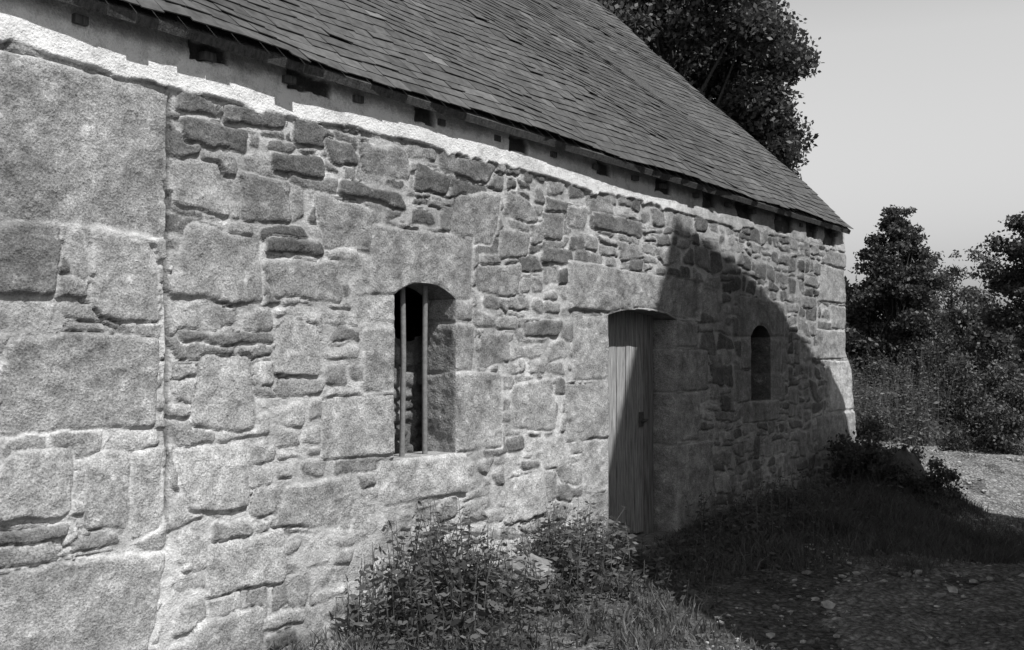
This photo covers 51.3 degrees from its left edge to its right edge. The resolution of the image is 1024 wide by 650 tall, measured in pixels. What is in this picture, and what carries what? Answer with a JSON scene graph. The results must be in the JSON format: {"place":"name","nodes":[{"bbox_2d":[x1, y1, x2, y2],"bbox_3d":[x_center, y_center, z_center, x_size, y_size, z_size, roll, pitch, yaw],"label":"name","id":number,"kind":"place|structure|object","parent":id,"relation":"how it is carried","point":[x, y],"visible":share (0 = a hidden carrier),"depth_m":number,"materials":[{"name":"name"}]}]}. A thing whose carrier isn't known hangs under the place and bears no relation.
{"place":"outdoors","nodes":[
{"label":"outdoors","id":0,"kind":"place"},
{"bbox_2d":[302,421,1023,649],"bbox_3d":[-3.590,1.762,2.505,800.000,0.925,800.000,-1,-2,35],"label":"ground","id":1,"kind":"structure","parent":0,"point":[804,607],"depth_m":6.87,"materials":[{"name":"soil"}]},
{"bbox_2d":[394,286,421,340],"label":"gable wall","id":2,"kind":"structure","parent":1,"relation":"on","point":[413,313],"depth_m":17.74,"materials":[{"name":"black"}]},
{"bbox_2d":[0,0,856,649],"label":"front wall","id":3,"kind":"structure","parent":1,"relation":"on","point":[208,270],"depth_m":5.91,"materials":[{"name":"grey stone"}]},
{"bbox_2d":[394,451,453,459],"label":"sill top","id":4,"kind":"structure","parent":3,"relation":"on","point":[412,454],"depth_m":6.91,"materials":[{"name":"grey stone"}]},
{"bbox_2d":[399,285,427,456],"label":"window bars","id":5,"kind":"object","parent":4,"relation":"on","point":[403,367],"depth_m":6.79,"materials":[{"name":"metal"}]},
{"bbox_2d":[407,283,454,299],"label":"lintel soffit","id":6,"kind":"structure","parent":3,"relation":"attached to","point":[435,292],"depth_m":7.07,"materials":[{"name":"grey stone"}]},
{"bbox_2d":[427,299,455,452],"bbox_3d":[-0.480,0.338,7.129,0.250,1.015,0.031,-1,-2,35],"label":"jamb","id":7,"kind":"object","parent":3,"relation":"attached to","point":[441,383],"visible":0.91,"depth_m":7.12,"materials":[{"name":"grey stone"}]},
{"bbox_2d":[57,0,850,233],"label":"roof boarding","id":8,"kind":"object","parent":3,"relation":"on","point":[179,25],"visible":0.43,"depth_m":6.54,"materials":[{"name":"grey wood"}]},
{"bbox_2d":[121,0,852,228],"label":"roof slates","id":9,"kind":"object","parent":8,"relation":"on","point":[456,52],"visible":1,"depth_m":9.08,"materials":[{"name":"grey stone"}]},
{"bbox_2d":[71,13,837,236],"bbox_3d":[-0.196,-1.301,7.412,0.145,0.040,14.366,-1,-2,35],"label":"rafter feet","id":10,"kind":"object","parent":3,"relation":"attached to","point":[83,20],"visible":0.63,"depth_m":6.30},
{"bbox_2d":[623,310,675,319],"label":"lintel soffit","id":11,"kind":"structure","parent":3,"relation":"attached to","point":[655,315],"depth_m":9.59,"materials":[{"name":"grey stone"}]},
{"bbox_2d":[653,320,677,532],"bbox_3d":[1.344,0.961,9.762,0.360,2.010,0.042,-1,-2,35],"label":"jamb","id":12,"kind":"object","parent":3,"relation":"attached to","point":[665,424],"visible":0.6,"depth_m":9.73,"materials":[{"name":"grey stone"}]},
{"bbox_2d":[608,311,653,538],"bbox_3d":[0.938,0.896,9.312,0.125,2.050,1.230,-1,-2,35],"label":"plank door","id":13,"kind":"structure","parent":12,"relation":"attached to","point":[630,440],"depth_m":9.42,"materials":[{"name":"grey wood"}]},
{"bbox_2d":[639,412,648,426],"bbox_3d":[1.179,0.844,9.547,0.050,0.130,0.092,-1,-2,35],"label":"door latch","id":14,"kind":"object","parent":13,"relation":"attached to","point":[642,420],"depth_m":9.54,"materials":[{"name":"metal"}]},
{"bbox_2d":[751,325,769,336],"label":"lintel soffit","id":15,"kind":"structure","parent":3,"relation":"attached to","point":[760,331],"depth_m":11.50,"materials":[{"name":"grey stone"}]},
{"bbox_2d":[751,337,770,398],"bbox_3d":[2.643,0.469,11.568,0.324,0.670,0.025,-1,-2,28],"label":"jamb","id":16,"kind":"object","parent":3,"relation":"attached to","point":[760,369],"visible":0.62,"depth_m":11.54,"materials":[{"name":"grey stone"}]},
{"bbox_2d":[306,553,605,649],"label":"fallen stones","id":17,"kind":"object","parent":1,"relation":"on","point":[517,563],"visible":0.2,"depth_m":7.25,"materials":[{"name":"grey stone"}]},
{"bbox_2d":[329,497,682,649],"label":"nettles","id":18,"kind":"object","parent":1,"relation":"on","point":[445,593],"visible":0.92,"depth_m":6.51,"materials":[{"name":"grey plant"}]},
{"bbox_2d":[345,525,887,649],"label":"weeds","id":19,"kind":"object","parent":1,"relation":"on","point":[529,620],"visible":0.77,"depth_m":6.67,"materials":[{"name":"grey plant"}]},
{"bbox_2d":[227,477,1023,649],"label":"grass","id":20,"kind":"structure","parent":1,"relation":"on","point":[945,547],"depth_m":9.17,"materials":[{"name":"plant"}]},
{"bbox_2d":[618,530,688,553],"bbox_3d":[1.045,1.931,9.208,0.480,0.135,1.300,-1,-2,35],"label":"door threshold","id":21,"kind":"object","parent":1,"relation":"on","point":[638,537],"depth_m":9.33,"materials":[{"name":"grey stone"}]},
{"bbox_2d":[597,0,824,179],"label":"oak tree","id":22,"kind":"object","parent":1,"relation":"on","point":[730,57],"visible":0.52,"depth_m":22.89,"materials":[{"name":"black plant"}]},
{"bbox_2d":[684,460,933,545],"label":"wall weeds","id":23,"kind":"object","parent":1,"relation":"on","point":[744,521],"depth_m":10.14,"materials":[{"name":"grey plant"}]},
{"bbox_2d":[821,414,907,500],"bbox_3d":[4.179,1.680,12.773,1.001,1.218,1.602,-1,-2,35],"label":"ivy bush","id":24,"kind":"object","parent":1,"relation":"on","point":[868,457],"visible":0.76,"depth_m":12.57,"materials":[{"name":"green plant"}]},
{"bbox_2d":[845,342,927,410],"bbox_3d":[8.742,1.570,26.453,3.986,2.355,4.815,-1,-2,35],"label":"bramble bush","id":25,"kind":"object","parent":1,"relation":"on","point":[859,364],"visible":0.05,"depth_m":25.46,"materials":[{"name":"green plant"}]},
{"bbox_2d":[846,299,952,339],"bbox_3d":[12.574,0.623,34.303,3.678,4.181,2.820,-1,-2,35],"label":"young tree","id":26,"kind":"object","parent":1,"relation":"on","point":[880,318],"depth_m":34.33,"materials":[{"name":"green plant"}]},
{"bbox_2d":[877,448,928,495],"bbox_3d":[4.761,2.195,13.227,0.857,1.339,1.127,-1,-2,35],"label":"boulder","id":27,"kind":"object","parent":1,"relation":"on","point":[902,456],"visible":0.12,"depth_m":13.00,"materials":[{"name":"grey stone"}]},
{"bbox_2d":[848,345,971,445],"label":"tall weeds","id":28,"kind":"object","parent":1,"relation":"on","point":[873,404],"visible":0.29,"depth_m":21.45,"materials":[{"name":"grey plant"}]},
{"bbox_2d":[845,205,983,406],"bbox_3d":[9.641,-0.244,26.962,4.339,5.611,4.418,0,-2,-9],"label":"conifer tree","id":29,"kind":"object","parent":1,"relation":"on","point":[890,288],"visible":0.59,"depth_m":26.31,"materials":[{"name":"black plant"}]},
{"bbox_2d":[844,262,993,367],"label":"distant tree line","id":30,"kind":"object","parent":1,"relation":"on","point":[850,330],"depth_m":40.95,"materials":[{"name":"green plant"}]},
{"bbox_2d":[879,441,967,520],"bbox_3d":[4.912,1.998,13.120,1.316,1.138,1.813,-1,-2,35],"label":"ivy bush","id":31,"kind":"object","parent":1,"relation":"on","point":[933,482],"visible":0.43,"depth_m":12.86,"materials":[{"name":"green plant"}]},
{"bbox_2d":[853,402,1023,490],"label":"verge grass","id":32,"kind":"structure","parent":1,"relation":"on","point":[937,443],"depth_m":20.69,"materials":[{"name":"plant"}]},
{"bbox_2d":[893,328,1008,410],"bbox_3d":[9.916,1.228,24.066,2.609,2.302,2.452,0,-2,5],"label":"round bush","id":33,"kind":"object","parent":1,"relation":"on","point":[944,347],"visible":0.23,"depth_m":23.65,"materials":[{"name":"grey plant"}]},
{"bbox_2d":[904,243,1003,341],"bbox_3d":[12.901,0.151,31.770,3.154,4.960,3.108,-1,-2,35],"label":"young tree","id":34,"kind":"object","parent":1,"relation":"on","point":[953,273],"visible":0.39,"depth_m":31.54,"materials":[{"name":"grey plant"}]},
{"bbox_2d":[921,344,1023,430],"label":"bramble bush","id":35,"kind":"object","parent":1,"relation":"on","point":[971,393],"visible":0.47,"depth_m":21.57,"materials":[{"name":"grey plant"}]},
{"bbox_2d":[932,400,1023,455],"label":"bramble bush","id":36,"kind":"object","parent":1,"relation":"on","point":[1007,428],"visible":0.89,"depth_m":18.55,"materials":[{"name":"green plant"}]},
{"bbox_2d":[945,265,1023,395],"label":"broadleaf tree","id":37,"kind":"object","parent":1,"relation":"on","point":[963,321],"visible":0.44,"depth_m":27.84,"materials":[{"name":"grey plant"}]},
{"bbox_2d":[970,211,1023,370],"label":"broadleaf tree","id":38,"kind":"object","parent":1,"relation":"on","point":[1012,281],"visible":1,"depth_m":23.78,"materials":[{"name":"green plant"}]},
{"bbox_2d":[988,368,1023,437],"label":"bramble bush","id":39,"kind":"object","parent":1,"relation":"on","point":[1014,400],"visible":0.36,"depth_m":20.07,"materials":[{"name":"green plant"}]},
{"bbox_2d":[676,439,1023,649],"bbox_3d":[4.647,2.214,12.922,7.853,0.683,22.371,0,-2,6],"label":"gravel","id":40,"kind":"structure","parent":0,"point":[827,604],"depth_m":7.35,"materials":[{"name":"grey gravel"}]},
{"bbox_2d":[676,0,1023,332],"label":"sky","id":41,"kind":"structure","parent":0,"point":[918,104],"materials":[{"name":"white"}]},
{"bbox_2d":[819,439,1023,649],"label":"dirt path","id":42,"kind":"structure","parent":0,"point":[879,601],"depth_m":7.07,"materials":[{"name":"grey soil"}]},
{"bbox_3d":[-0.886,0.854,7.241,0.140,1.360,1.600,-1,-2,35],"label":"blocking core","id":43,"kind":"object","parent":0,"visible":0},
{"bbox_2d":[394,335,421,453],"bbox_3d":[-0.743,0.544,7.210,0.051,0.978,1.300,-1,-2,35],"label":"window blocking","id":44,"kind":"object","parent":43,"relation":"attached to","point":[413,425],"depth_m":7.28,"materials":[{"name":"grey stone"}]}
]}

